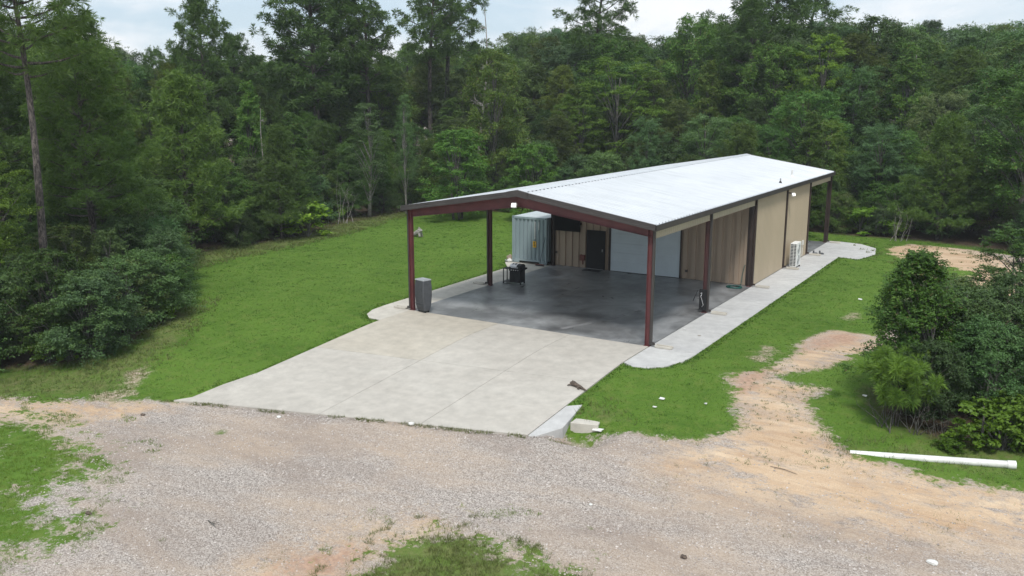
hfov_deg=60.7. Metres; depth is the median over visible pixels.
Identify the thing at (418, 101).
pine tree
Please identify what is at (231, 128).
leafy tree
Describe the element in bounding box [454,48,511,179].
pine tree
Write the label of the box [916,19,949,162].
pine tree
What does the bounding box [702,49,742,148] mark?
leafy tree
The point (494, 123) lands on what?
leafy tree
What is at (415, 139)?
leafy tree
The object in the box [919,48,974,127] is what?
pine tree
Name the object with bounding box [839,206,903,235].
shrub
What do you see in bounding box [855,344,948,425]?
pine sapling
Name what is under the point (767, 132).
leafy tree
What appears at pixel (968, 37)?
leafy tree
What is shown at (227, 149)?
leafy tree
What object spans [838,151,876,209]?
leafy tree
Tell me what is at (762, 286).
splash trough
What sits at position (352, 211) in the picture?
leafy tree
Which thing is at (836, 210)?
shrub
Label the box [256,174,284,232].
leafy tree
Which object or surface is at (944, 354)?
bush
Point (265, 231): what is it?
leafy tree
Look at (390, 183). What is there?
leafy tree
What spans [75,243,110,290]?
shrub
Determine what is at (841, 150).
leafy tree
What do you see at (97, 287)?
shrub
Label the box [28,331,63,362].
shrub
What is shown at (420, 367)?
driveway
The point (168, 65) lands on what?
pine tree
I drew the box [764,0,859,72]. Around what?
pine tree
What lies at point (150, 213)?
leafy tree
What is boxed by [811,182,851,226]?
shrub
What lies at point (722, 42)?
leafy tree
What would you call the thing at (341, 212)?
shrub
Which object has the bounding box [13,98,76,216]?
pine tree
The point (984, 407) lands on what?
bush
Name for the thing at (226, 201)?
leafy tree
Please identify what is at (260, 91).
pine tree
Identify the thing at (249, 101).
leafy tree
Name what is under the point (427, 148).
tree
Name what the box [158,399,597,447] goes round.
edge weeds
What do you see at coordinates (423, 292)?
trash can
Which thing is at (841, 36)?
leafy tree
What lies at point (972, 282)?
bush
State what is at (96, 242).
leafy tree
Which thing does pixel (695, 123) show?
leafy tree
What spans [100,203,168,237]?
shrub
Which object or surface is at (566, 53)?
leafy tree
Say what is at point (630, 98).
leafy tree
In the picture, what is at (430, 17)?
pine tree
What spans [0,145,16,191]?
pine tree
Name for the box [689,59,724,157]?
leafy tree
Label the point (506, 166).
leafy tree
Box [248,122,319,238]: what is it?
pine tree
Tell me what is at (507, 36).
leafy tree
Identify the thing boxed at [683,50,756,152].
leafy tree
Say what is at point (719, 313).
splash trough
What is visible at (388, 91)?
pine tree
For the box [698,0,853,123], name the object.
pine tree
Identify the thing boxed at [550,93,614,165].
leafy tree
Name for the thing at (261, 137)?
dead tree
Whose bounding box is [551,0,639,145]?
pine tree
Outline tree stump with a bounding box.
[414,227,422,236]
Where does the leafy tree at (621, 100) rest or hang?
on the ground at (934, 491)
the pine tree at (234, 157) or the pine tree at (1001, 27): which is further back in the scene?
the pine tree at (1001, 27)
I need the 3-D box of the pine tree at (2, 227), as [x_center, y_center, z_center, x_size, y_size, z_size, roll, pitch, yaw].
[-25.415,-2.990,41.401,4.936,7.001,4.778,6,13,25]
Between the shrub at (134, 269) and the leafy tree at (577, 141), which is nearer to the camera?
the shrub at (134, 269)
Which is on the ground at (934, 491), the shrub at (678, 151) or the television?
the shrub at (678, 151)
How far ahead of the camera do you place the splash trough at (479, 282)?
42.55 m
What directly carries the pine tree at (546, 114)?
on the ground at (934, 491)
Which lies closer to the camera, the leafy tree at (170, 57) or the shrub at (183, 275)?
the shrub at (183, 275)
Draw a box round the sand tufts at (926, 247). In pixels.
[853,242,1016,289]
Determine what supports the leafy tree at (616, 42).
on the ground at (934, 491)
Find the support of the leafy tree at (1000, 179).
on the ground at (934, 491)
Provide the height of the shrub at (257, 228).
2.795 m
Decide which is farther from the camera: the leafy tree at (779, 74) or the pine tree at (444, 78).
the pine tree at (444, 78)
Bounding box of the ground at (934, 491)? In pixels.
[0,127,1023,575]
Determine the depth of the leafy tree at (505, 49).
93.97 m
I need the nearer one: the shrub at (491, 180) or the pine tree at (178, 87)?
the pine tree at (178, 87)
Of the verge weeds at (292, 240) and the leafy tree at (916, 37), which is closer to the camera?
the verge weeds at (292, 240)
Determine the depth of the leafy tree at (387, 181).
70.89 m
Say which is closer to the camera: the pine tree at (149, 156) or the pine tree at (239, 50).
the pine tree at (149, 156)
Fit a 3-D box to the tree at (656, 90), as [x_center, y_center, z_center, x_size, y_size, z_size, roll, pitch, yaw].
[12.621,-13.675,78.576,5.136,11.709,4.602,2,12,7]
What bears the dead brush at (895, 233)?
on the ground at (934, 491)
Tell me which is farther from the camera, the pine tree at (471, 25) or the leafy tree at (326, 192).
the pine tree at (471, 25)
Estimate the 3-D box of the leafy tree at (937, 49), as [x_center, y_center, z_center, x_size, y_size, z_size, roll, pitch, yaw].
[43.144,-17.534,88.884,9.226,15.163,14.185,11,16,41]
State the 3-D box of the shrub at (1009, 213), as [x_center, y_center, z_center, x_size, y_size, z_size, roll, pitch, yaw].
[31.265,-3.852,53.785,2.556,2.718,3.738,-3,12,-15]
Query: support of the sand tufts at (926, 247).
on the ground at (934, 491)
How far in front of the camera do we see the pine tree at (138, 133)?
57.77 m
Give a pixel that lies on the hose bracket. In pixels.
(702, 298)
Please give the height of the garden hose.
1.028 m
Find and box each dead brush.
[2,285,72,355]
[318,171,356,223]
[856,387,903,432]
[890,212,911,240]
[894,401,952,434]
[928,401,971,436]
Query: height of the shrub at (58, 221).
3.596 m
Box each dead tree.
[253,108,274,229]
[470,9,490,169]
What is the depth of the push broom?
47.17 m
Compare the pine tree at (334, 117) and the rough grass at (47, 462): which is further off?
the pine tree at (334, 117)
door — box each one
[510,272,519,281]
[586,230,605,269]
[608,228,681,277]
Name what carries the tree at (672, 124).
on the ground at (934, 491)
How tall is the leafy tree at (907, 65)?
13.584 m
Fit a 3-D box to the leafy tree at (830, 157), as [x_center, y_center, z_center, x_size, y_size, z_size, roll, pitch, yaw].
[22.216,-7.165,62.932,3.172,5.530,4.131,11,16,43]
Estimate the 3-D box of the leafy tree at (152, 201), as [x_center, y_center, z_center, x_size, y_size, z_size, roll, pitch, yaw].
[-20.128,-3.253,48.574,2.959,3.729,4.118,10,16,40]
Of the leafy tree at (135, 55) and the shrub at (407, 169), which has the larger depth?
the leafy tree at (135, 55)
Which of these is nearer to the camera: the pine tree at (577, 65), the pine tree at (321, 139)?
the pine tree at (321, 139)
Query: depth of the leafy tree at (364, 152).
74.44 m
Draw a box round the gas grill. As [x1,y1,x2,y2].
[503,263,526,284]
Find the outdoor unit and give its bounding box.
[789,241,800,266]
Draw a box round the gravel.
[3,398,1023,575]
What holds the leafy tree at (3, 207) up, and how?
on the ground at (934, 491)
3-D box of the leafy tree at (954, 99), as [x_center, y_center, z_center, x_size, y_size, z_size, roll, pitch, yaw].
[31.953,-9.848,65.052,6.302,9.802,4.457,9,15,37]
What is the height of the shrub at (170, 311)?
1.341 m
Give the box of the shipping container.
[512,211,550,264]
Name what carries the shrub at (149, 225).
on the ground at (934, 491)
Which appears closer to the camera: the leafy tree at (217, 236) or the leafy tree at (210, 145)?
the leafy tree at (217, 236)
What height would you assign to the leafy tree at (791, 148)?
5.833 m
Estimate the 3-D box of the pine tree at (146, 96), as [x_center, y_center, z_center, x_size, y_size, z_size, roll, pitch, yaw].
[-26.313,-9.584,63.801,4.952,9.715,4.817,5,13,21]
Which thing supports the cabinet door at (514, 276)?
in the gas grill
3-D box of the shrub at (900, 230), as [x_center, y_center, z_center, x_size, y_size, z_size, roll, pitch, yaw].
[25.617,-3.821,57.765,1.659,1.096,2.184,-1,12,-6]
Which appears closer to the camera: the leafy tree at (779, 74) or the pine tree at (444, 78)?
the leafy tree at (779, 74)
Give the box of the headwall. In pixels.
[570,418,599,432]
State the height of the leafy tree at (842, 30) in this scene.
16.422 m
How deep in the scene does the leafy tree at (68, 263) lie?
31.77 m
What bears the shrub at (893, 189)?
on the ground at (934, 491)
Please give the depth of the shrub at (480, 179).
71.31 m
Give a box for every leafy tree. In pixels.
[0,78,23,160]
[0,150,48,346]
[1,39,94,135]
[1,173,55,236]
[3,246,99,357]
[4,31,112,211]
[22,70,107,188]
[27,220,102,309]
[46,103,102,231]
[46,170,101,223]
[76,188,128,241]
[86,44,154,78]
[87,227,128,271]
[92,159,134,207]
[92,213,147,289]
[99,69,152,184]
[107,236,146,292]
[109,59,163,161]
[119,50,138,65]
[119,207,159,241]
[127,176,186,243]
[129,198,185,226]
[139,45,169,159]
[152,49,233,150]
[170,117,240,188]
[175,117,232,179]
[183,181,225,244]
[197,67,252,179]
[217,180,273,238]
[217,182,236,234]
[223,56,242,166]
[229,79,267,202]
[231,58,309,151]
[234,153,283,236]
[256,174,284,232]
[274,111,325,225]
[278,48,318,91]
[285,176,311,226]
[310,174,339,219]
[313,59,386,151]
[335,75,433,166]
[335,134,369,180]
[339,185,362,216]
[342,103,390,216]
[343,151,367,204]
[367,151,396,208]
[373,179,386,209]
[374,169,400,206]
[390,94,419,213]
[390,125,446,169]
[408,155,437,202]
[414,127,495,219]
[426,70,495,169]
[432,97,471,176]
[436,68,491,160]
[437,44,520,159]
[441,114,482,180]
[446,134,472,194]
[448,45,533,190]
[478,57,548,167]
[484,149,526,191]
[485,30,546,52]
[486,164,509,191]
[488,121,510,178]
[489,127,531,185]
[499,141,561,214]
[514,26,554,141]
[514,138,563,186]
[519,39,608,151]
[538,164,555,182]
[547,26,570,38]
[547,151,574,180]
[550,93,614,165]
[552,166,574,181]
[559,85,595,161]
[560,32,643,152]
[561,56,674,171]
[569,138,594,159]
[583,60,679,165]
[592,93,633,170]
[601,39,658,155]
[621,33,682,62]
[623,115,672,169]
[629,34,725,159]
[650,54,697,90]
[653,53,700,119]
[660,12,727,145]
[673,113,732,162]
[674,152,703,162]
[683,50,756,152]
[685,23,740,88]
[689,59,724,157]
[698,33,739,143]
[700,115,766,158]
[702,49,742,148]
[719,40,824,157]
[745,33,819,155]
[753,127,795,160]
[754,89,866,168]
[765,142,795,162]
[780,33,857,157]
[784,18,864,144]
[787,26,887,161]
[792,110,831,221]
[804,118,856,189]
[810,151,842,224]
[820,61,903,202]
[823,152,854,208]
[829,13,919,158]
[832,247,979,387]
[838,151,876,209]
[845,95,880,198]
[848,122,916,207]
[853,160,898,217]
[863,36,940,162]
[869,31,942,82]
[872,129,927,217]
[873,40,953,171]
[874,23,929,57]
[875,42,934,182]
[892,19,943,31]
[895,163,931,229]
[902,88,980,188]
[920,32,947,41]
[920,179,963,239]
[921,38,961,66]
[926,25,981,46]
[927,43,958,150]
[935,21,1023,160]
[937,29,985,49]
[937,62,1023,243]
[946,24,986,39]
[952,65,1023,178]
[954,36,1023,203]
[955,19,1023,116]
[957,39,984,55]
[959,100,1014,197]
[963,130,1023,233]
[966,170,994,230]
[966,224,1023,305]
[967,31,1022,192]
[970,37,1023,89]
[970,159,1019,236]
[975,81,1023,182]
[1003,289,1023,380]
[1007,21,1023,32]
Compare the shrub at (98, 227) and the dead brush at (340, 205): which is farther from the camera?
the dead brush at (340, 205)
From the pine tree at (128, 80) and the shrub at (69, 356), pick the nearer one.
the shrub at (69, 356)
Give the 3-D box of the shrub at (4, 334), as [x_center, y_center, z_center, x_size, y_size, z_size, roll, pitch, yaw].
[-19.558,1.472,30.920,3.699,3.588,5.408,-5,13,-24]
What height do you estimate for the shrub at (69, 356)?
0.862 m
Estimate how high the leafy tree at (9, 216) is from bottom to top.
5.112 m
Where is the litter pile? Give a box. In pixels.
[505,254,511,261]
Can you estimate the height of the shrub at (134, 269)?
3.329 m
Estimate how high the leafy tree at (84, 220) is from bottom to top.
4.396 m
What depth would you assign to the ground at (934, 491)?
22.78 m
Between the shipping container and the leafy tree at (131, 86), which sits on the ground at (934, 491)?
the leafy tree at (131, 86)
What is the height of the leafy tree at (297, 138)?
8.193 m
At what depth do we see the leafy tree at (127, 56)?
109.52 m
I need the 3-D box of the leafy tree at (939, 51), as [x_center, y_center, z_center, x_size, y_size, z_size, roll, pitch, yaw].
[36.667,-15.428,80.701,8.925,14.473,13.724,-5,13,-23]
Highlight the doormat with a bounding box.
[582,269,602,271]
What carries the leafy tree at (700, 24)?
on the ground at (934, 491)
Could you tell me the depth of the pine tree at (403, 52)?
116.54 m
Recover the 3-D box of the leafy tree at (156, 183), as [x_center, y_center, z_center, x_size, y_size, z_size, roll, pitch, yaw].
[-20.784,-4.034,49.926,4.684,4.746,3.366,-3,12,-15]
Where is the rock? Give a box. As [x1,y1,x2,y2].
[926,559,937,565]
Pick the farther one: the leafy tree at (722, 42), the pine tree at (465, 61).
the pine tree at (465, 61)
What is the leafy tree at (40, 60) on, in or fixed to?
on the ground at (934, 491)
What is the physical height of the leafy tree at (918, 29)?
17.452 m
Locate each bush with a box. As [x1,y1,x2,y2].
[879,336,975,423]
[892,277,1023,401]
[905,272,989,338]
[932,434,968,455]
[936,312,1023,421]
[939,396,1023,451]
[978,267,1023,357]
[986,383,1023,437]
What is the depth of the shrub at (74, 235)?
43.07 m
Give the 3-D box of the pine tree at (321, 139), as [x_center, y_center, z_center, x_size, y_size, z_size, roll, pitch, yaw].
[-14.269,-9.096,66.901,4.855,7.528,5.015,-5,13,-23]
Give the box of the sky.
[0,0,1023,69]
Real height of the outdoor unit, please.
1.340 m
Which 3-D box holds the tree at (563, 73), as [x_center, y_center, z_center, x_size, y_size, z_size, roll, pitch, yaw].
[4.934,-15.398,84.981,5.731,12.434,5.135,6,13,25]
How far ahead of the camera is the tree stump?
57.33 m
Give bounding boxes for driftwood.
[567,380,586,390]
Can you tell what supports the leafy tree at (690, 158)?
on the ground at (934, 491)
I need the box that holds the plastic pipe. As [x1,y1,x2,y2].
[850,450,1016,468]
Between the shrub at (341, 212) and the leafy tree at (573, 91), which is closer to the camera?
the shrub at (341, 212)
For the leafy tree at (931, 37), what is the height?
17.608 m
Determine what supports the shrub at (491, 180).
on the ground at (934, 491)
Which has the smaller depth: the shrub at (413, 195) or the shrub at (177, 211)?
the shrub at (177, 211)
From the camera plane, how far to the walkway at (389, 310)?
41.32 m
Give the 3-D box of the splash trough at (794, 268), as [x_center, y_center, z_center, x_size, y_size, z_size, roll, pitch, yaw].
[14.870,-1.048,46.384,0.640,0.085,0.240,7,14,31]
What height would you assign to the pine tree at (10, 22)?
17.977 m
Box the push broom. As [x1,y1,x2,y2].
[535,240,544,266]
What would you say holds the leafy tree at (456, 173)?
on the ground at (934, 491)
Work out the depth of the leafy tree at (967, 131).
60.52 m
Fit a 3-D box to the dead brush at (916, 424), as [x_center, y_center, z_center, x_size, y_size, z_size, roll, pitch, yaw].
[11.042,3.415,23.299,0.858,1.232,1.836,-3,12,-15]
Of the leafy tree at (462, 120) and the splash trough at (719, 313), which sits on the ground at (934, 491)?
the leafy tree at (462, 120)
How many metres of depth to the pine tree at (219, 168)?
56.94 m
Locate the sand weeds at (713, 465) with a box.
[258,349,1020,575]
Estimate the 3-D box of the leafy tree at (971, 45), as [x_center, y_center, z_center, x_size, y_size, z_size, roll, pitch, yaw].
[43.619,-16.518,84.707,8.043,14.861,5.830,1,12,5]
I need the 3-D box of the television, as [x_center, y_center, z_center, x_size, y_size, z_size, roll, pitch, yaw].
[2.927,-3.461,46.597,1.600,0.860,0.123,7,14,31]
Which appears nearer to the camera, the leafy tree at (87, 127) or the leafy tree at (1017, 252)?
the leafy tree at (1017, 252)
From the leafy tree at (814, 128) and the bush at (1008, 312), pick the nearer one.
the bush at (1008, 312)
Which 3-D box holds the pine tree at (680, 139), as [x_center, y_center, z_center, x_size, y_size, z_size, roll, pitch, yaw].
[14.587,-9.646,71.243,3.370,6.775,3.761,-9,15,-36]
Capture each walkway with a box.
[367,260,550,319]
[624,241,875,368]
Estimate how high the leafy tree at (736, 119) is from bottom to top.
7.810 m
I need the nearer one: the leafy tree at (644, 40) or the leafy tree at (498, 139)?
the leafy tree at (498, 139)
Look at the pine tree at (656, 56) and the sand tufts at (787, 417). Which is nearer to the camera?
the sand tufts at (787, 417)
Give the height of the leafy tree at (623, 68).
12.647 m
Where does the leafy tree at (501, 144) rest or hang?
on the ground at (934, 491)
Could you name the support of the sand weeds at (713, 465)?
on the ground at (934, 491)
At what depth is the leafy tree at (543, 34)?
119.13 m
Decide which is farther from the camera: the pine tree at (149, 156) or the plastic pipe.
the pine tree at (149, 156)
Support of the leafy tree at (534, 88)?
on the ground at (934, 491)
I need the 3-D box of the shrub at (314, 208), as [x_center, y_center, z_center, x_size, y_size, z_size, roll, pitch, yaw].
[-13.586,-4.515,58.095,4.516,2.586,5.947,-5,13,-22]
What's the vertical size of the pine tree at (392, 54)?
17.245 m
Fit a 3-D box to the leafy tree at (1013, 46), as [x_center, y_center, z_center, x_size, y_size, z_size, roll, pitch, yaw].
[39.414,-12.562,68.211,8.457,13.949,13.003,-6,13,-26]
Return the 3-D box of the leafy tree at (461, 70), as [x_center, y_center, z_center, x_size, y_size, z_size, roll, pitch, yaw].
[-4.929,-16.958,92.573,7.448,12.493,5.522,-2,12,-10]
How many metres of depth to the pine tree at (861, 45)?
75.69 m
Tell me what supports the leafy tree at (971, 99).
on the ground at (934, 491)
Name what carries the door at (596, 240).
in the metal building
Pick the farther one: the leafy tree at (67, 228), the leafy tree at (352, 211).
the leafy tree at (352, 211)
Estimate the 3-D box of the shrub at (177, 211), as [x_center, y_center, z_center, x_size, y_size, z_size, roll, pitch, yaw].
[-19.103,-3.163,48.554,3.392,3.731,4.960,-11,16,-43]
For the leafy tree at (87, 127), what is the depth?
51.59 m
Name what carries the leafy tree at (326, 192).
on the ground at (934, 491)
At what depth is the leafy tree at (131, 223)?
40.05 m
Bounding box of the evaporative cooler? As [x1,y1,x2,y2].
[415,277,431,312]
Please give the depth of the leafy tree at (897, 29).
78.85 m
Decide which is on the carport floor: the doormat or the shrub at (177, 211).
the doormat
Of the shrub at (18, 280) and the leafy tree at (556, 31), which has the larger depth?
the leafy tree at (556, 31)
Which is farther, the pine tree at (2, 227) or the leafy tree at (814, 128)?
the leafy tree at (814, 128)
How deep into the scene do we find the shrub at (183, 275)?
38.36 m
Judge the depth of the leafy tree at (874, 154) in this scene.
61.16 m
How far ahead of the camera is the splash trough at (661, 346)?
31.36 m
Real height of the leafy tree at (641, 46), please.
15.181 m
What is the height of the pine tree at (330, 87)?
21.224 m
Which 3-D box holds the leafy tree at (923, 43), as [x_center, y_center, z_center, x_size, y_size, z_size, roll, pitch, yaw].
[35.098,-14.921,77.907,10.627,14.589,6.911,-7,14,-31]
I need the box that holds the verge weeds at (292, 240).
[0,210,1023,575]
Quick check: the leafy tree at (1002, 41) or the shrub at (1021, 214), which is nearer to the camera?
the shrub at (1021, 214)
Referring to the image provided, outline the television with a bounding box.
[553,215,579,231]
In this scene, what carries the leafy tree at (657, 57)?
on the ground at (934, 491)
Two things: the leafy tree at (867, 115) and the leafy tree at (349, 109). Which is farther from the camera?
the leafy tree at (349, 109)
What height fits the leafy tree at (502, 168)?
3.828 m
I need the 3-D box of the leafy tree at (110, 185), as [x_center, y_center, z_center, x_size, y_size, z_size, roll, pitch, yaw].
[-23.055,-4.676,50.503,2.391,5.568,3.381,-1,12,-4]
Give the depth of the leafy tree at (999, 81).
53.37 m
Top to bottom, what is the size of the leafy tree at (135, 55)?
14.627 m
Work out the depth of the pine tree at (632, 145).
71.92 m
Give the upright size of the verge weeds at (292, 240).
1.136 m
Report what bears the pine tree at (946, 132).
on the ground at (934, 491)
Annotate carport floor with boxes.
[414,240,825,344]
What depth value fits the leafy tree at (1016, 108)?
61.79 m
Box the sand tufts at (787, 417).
[695,364,872,469]
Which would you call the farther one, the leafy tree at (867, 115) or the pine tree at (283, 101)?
the pine tree at (283, 101)
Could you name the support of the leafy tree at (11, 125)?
on the ground at (934, 491)
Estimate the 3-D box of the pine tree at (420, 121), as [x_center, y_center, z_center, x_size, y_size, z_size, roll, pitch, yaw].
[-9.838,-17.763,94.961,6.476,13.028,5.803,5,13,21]
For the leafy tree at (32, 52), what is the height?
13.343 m
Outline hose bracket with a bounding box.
[693,289,706,309]
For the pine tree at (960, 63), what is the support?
on the ground at (934, 491)
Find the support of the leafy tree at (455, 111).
on the ground at (934, 491)
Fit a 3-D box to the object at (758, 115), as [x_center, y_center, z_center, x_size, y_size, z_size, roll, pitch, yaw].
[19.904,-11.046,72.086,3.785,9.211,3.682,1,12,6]
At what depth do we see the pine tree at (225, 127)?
73.42 m
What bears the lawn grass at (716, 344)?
on the ground at (934, 491)
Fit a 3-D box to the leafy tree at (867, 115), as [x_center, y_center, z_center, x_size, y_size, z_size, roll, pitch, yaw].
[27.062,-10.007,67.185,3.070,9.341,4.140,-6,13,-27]
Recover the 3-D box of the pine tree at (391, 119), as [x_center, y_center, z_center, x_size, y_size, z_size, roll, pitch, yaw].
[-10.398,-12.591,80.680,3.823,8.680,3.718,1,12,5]
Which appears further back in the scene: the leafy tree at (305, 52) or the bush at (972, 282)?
the leafy tree at (305, 52)
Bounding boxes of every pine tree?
[0,0,120,328]
[0,27,90,256]
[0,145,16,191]
[0,198,29,267]
[5,191,57,297]
[6,6,168,261]
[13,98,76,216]
[71,87,146,175]
[91,59,143,192]
[126,88,170,148]
[132,66,255,249]
[139,142,180,193]
[141,60,182,184]
[144,80,191,161]
[164,0,244,153]
[200,63,241,181]
[203,155,224,195]
[204,32,267,176]
[228,69,259,154]
[230,128,281,196]
[231,107,274,162]
[248,0,369,167]
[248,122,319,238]
[251,85,279,126]
[256,61,296,125]
[265,93,305,158]
[283,80,327,148]
[292,0,388,137]
[298,67,332,124]
[299,119,356,203]
[318,0,409,151]
[321,98,357,148]
[326,72,377,142]
[327,142,375,215]
[361,128,408,196]
[363,53,409,125]
[370,54,417,134]
[378,104,416,197]
[387,42,422,148]
[391,0,469,138]
[391,46,419,164]
[402,48,458,122]
[405,63,441,155]
[406,0,491,115]
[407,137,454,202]
[408,75,438,128]
[413,62,453,129]
[430,133,448,173]
[445,57,462,78]
[453,41,478,66]
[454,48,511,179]
[492,60,527,135]
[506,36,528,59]
[509,58,559,161]
[518,34,540,161]
[519,35,578,118]
[525,113,586,185]
[529,109,562,162]
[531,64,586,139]
[542,40,611,152]
[543,30,583,145]
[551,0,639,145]
[620,135,645,170]
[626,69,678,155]
[631,34,648,50]
[637,48,676,106]
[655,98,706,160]
[675,129,715,154]
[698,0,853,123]
[707,0,803,121]
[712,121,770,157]
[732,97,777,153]
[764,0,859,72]
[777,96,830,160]
[815,32,894,148]
[887,111,992,239]
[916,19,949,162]
[917,45,1009,146]
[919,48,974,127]
[928,130,977,232]
[982,23,1013,48]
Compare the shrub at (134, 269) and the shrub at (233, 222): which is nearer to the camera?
the shrub at (134, 269)
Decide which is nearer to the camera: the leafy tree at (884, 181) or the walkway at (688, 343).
the walkway at (688, 343)
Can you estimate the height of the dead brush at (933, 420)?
1.120 m
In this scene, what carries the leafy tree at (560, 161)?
on the ground at (934, 491)
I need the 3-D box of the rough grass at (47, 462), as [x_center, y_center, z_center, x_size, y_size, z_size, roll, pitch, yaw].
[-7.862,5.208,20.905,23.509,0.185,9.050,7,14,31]
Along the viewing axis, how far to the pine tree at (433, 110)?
99.44 m
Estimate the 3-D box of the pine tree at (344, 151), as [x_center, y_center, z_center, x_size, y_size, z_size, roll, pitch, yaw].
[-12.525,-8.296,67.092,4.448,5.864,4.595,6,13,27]
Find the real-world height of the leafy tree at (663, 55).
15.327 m
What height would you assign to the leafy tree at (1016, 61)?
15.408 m
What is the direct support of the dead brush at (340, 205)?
on the ground at (934, 491)
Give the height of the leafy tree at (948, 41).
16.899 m
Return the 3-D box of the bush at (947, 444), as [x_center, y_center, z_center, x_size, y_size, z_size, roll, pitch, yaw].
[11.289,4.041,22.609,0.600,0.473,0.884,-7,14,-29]
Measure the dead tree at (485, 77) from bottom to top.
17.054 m
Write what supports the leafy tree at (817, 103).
on the ground at (934, 491)
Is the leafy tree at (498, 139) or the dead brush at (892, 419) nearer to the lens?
the dead brush at (892, 419)
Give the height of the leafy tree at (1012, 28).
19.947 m
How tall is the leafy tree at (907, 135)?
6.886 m
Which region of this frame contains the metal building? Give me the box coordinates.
[400,153,835,346]
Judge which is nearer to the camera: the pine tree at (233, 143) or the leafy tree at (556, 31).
the pine tree at (233, 143)
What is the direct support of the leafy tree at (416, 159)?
on the ground at (934, 491)
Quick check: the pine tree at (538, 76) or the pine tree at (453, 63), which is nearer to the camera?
the pine tree at (538, 76)
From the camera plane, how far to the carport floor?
38.60 m
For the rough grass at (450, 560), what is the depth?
18.52 m
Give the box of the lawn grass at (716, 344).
[0,210,1023,490]
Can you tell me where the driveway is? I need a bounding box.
[174,310,648,438]
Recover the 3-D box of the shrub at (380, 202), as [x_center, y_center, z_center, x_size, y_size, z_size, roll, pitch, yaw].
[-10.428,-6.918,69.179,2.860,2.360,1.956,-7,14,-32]
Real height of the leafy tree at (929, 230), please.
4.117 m
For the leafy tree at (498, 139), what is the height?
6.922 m
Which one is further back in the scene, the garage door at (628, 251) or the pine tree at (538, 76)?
the pine tree at (538, 76)
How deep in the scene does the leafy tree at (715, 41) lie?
96.78 m
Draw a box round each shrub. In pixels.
[0,251,64,312]
[0,266,90,357]
[0,296,14,371]
[2,226,55,277]
[2,239,90,295]
[11,205,107,261]
[24,269,143,359]
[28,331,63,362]
[38,266,156,369]
[53,223,103,267]
[55,344,81,359]
[70,248,207,337]
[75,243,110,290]
[83,224,125,254]
[94,257,175,318]
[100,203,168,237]
[117,214,205,272]
[127,213,199,290]
[131,248,199,309]
[137,226,198,302]
[137,294,180,321]
[144,197,205,261]
[181,161,258,243]
[219,211,259,247]
[237,201,266,242]
[275,201,335,236]
[289,172,345,223]
[325,204,346,219]
[362,186,396,213]
[385,170,427,211]
[394,167,436,203]
[410,182,443,202]
[459,169,490,193]
[478,169,510,191]
[491,177,520,211]
[551,153,607,180]
[566,171,605,179]
[574,150,628,176]
[639,141,711,166]
[809,188,861,234]
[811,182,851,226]
[821,191,859,233]
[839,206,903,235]
[850,182,924,232]
[860,207,897,234]
[885,222,913,236]
[919,193,972,237]
[991,204,1023,243]
[1003,201,1023,248]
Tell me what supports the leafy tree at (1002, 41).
on the ground at (934, 491)
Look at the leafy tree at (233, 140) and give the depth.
120.55 m
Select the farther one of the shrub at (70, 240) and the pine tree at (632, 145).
the pine tree at (632, 145)
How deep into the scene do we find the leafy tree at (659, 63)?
88.81 m
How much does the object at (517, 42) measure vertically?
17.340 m
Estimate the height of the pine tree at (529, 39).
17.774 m
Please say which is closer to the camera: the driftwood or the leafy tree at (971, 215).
the driftwood
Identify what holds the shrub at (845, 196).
on the ground at (934, 491)
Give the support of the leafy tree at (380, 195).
on the ground at (934, 491)
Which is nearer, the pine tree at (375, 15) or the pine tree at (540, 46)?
the pine tree at (375, 15)
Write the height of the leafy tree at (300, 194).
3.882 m
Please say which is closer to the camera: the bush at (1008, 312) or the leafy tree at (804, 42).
the bush at (1008, 312)
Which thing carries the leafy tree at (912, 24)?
on the ground at (934, 491)
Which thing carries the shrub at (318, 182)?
on the ground at (934, 491)
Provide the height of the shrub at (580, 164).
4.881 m
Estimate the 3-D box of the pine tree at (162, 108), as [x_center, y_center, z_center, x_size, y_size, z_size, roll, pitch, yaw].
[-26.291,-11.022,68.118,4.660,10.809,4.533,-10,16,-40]
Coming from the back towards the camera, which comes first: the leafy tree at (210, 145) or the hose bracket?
the leafy tree at (210, 145)
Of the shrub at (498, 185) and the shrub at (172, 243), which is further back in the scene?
the shrub at (498, 185)
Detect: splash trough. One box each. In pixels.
[394,305,406,308]
[473,281,484,284]
[655,344,672,349]
[711,311,726,315]
[755,285,769,288]
[786,267,798,269]
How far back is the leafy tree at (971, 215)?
59.40 m
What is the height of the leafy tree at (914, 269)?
4.738 m
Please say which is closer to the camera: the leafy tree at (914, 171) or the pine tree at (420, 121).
the leafy tree at (914, 171)
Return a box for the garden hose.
[726,265,744,288]
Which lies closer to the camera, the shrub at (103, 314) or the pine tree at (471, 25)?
the shrub at (103, 314)
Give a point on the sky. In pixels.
(136, 24)
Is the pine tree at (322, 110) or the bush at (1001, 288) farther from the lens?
the pine tree at (322, 110)
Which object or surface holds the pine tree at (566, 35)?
on the ground at (934, 491)
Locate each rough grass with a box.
[0,390,592,575]
[306,512,590,575]
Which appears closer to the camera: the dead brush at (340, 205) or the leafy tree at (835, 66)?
the dead brush at (340, 205)
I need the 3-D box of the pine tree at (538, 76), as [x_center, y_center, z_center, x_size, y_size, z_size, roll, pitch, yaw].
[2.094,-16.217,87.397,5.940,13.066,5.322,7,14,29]

